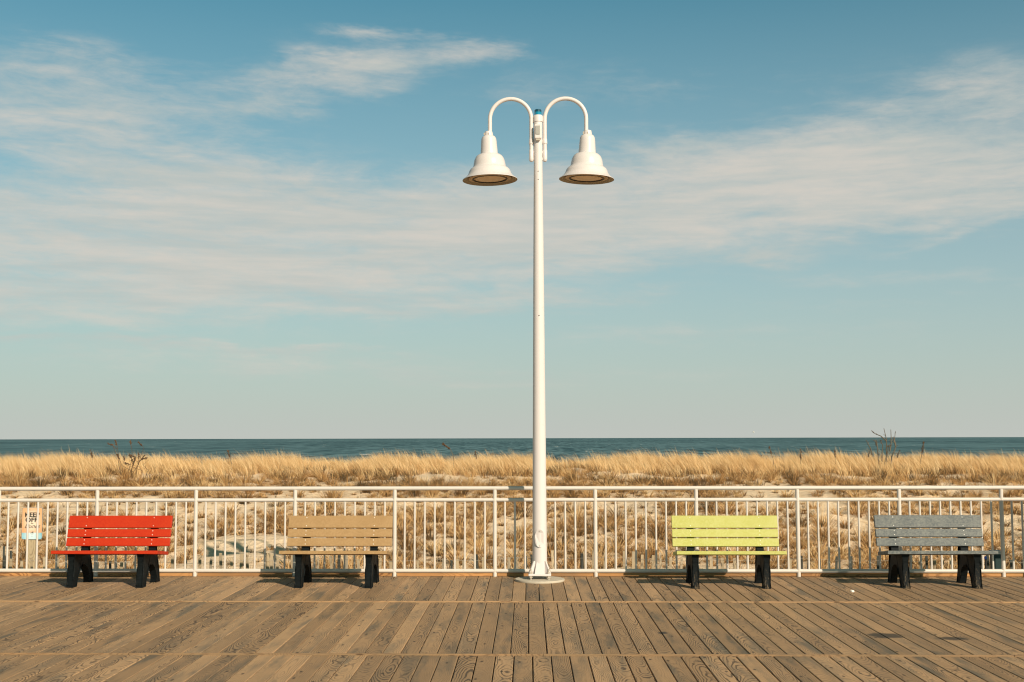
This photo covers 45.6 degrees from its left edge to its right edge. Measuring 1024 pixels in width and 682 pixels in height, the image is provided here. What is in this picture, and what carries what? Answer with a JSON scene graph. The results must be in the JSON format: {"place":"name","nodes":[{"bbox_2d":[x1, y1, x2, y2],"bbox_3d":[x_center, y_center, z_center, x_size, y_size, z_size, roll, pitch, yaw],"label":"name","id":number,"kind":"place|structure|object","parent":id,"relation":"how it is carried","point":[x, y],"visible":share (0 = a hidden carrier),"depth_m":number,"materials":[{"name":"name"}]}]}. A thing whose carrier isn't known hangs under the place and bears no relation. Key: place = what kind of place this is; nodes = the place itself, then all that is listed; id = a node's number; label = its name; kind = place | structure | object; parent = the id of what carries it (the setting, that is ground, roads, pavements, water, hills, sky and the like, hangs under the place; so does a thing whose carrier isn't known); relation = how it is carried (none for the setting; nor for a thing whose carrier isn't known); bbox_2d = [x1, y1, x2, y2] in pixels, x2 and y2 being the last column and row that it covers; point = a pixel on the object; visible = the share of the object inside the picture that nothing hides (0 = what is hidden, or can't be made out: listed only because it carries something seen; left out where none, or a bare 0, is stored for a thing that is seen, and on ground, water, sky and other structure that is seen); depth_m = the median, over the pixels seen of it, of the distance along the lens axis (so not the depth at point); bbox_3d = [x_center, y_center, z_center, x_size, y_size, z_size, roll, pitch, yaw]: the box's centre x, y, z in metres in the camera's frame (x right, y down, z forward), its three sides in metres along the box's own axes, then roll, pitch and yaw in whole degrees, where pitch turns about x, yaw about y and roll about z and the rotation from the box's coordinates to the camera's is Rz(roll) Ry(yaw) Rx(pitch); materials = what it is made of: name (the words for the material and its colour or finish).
{"place":"outdoors","nodes":[
{"label":"outdoors","id":0,"kind":"place"},
{"bbox_2d":[0,576,1023,681],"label":"boardwalk","id":1,"kind":"structure","parent":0,"point":[585,628],"depth_m":10.77,"materials":[{"name":"brown wood"}]},
{"bbox_2d":[51,516,172,587],"bbox_3d":[-4.583,2.420,14.042,1.212,0.783,0.667,0,-4,1],"label":"bench","id":2,"kind":"object","parent":1,"relation":"on","point":[147,562],"visible":1,"depth_m":14.18,"materials":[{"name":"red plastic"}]},
{"bbox_2d":[279,516,392,588],"bbox_3d":[-1.998,2.408,13.958,1.212,0.783,0.667,0,-4,1],"label":"bench","id":3,"kind":"object","parent":1,"relation":"on","point":[303,571],"visible":1,"depth_m":14.10,"materials":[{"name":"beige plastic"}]},
{"bbox_2d":[0,486,1023,576],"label":"railing","id":4,"kind":"object","parent":1,"relation":"on","point":[1003,570],"visible":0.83,"depth_m":14.77,"materials":[{"name":"white metal"}]},
{"bbox_2d":[0,572,1023,576],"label":"toe board","id":5,"kind":"object","parent":1,"relation":"on","point":[487,574],"visible":0.81,"depth_m":14.75,"materials":[{"name":"orange wood"}]},
{"bbox_2d":[0,652,1023,657],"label":"boardwalk edging","id":6,"kind":"object","parent":1,"relation":"attached to","point":[606,655],"visible":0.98,"depth_m":9.55,"materials":[{"name":"brown wood"}]},
{"bbox_2d":[0,600,1023,603],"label":"boardwalk edging","id":7,"kind":"object","parent":1,"relation":"attached to","point":[655,602],"visible":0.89,"depth_m":12.50,"materials":[{"name":"brown wood"}]},
{"bbox_2d":[463,96,613,583],"bbox_3d":[0.320,-0.071,14.517,1.824,5.784,0.662,0,-4,1],"label":"street lamp","id":8,"kind":"object","parent":1,"relation":"on","point":[585,167],"visible":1,"depth_m":14.50,"materials":[{"name":"metal"}]},
{"bbox_2d":[671,515,786,588],"bbox_3d":[2.440,2.386,13.813,1.212,0.783,0.667,0,-4,1],"label":"bench","id":9,"kind":"object","parent":1,"relation":"on","point":[758,538],"visible":1,"depth_m":13.96,"materials":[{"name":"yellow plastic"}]},
{"bbox_2d":[873,515,997,588],"bbox_3d":[4.774,2.380,13.800,1.212,0.783,0.667,0,-4,1],"label":"bench","id":10,"kind":"object","parent":1,"relation":"on","point":[969,562],"visible":1,"depth_m":13.94,"materials":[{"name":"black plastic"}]},
{"bbox_2d":[0,437,1023,465],"bbox_3d":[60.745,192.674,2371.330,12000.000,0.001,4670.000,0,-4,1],"label":"sea","id":11,"kind":"structure","parent":0,"point":[580,448],"depth_m":842.91,"materials":[{"name":"liquid"}]},
{"bbox_2d":[0,468,1023,587],"bbox_3d":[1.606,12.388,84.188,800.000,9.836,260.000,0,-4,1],"label":"sand dune","id":12,"kind":"structure","parent":0,"point":[260,539],"depth_m":25.54,"materials":[{"name":"beige sand"}]},
{"bbox_2d":[21,507,42,568],"bbox_3d":[-7.188,3.193,18.260,0.310,1.393,0.097,0,-4,1],"label":"keep off sign","id":13,"kind":"object","parent":12,"relation":"on","point":[32,533],"visible":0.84,"depth_m":18.25,"materials":[{"name":"grey wood"}]},
{"bbox_2d":[108,440,147,477],"bbox_3d":[-9.997,3.099,31.617,1.135,1.091,0.439,0,-4,1],"label":"dried weed","id":14,"kind":"object","parent":12,"relation":"on","point":[138,457],"visible":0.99,"depth_m":31.64,"materials":[{"name":"brown plant"}]},
{"bbox_2d":[0,444,1023,585],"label":"beach grass","id":15,"kind":"structure","parent":12,"relation":"on","point":[990,470],"depth_m":28.54,"materials":[{"name":"beige plant"}]},
{"bbox_2d":[2,546,1022,576],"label":"sand fence","id":16,"kind":"object","parent":12,"relation":"on","point":[269,557],"visible":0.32,"depth_m":16.58,"materials":[{"name":"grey wood"}]},
{"bbox_2d":[458,588,572,681],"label":"deck frame","id":17,"kind":"object","parent":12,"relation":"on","point":[528,638],"depth_m":11.00,"materials":[{"name":"brown wood"}]},
{"bbox_2d":[866,430,900,467],"bbox_3d":[10.134,3.012,33.330,0.920,1.248,0.488,0,-4,1],"label":"bare shrub","id":18,"kind":"object","parent":12,"relation":"on","point":[897,455],"visible":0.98,"depth_m":33.36,"materials":[{"name":"plant"}]},
{"bbox_2d":[989,550,1000,568],"bbox_3d":[6.281,3.116,15.789,0.129,0.800,0.154,0,-4,1],"label":"utility box","id":19,"kind":"object","parent":12,"relation":"on","point":[997,561],"visible":0.26,"depth_m":15.74,"materials":[{"name":"green plastic"}]},
{"bbox_2d":[0,0,1023,438],"label":"sky","id":20,"kind":"structure","parent":0,"point":[220,219],"materials":[{"name":"blue"}]}
]}

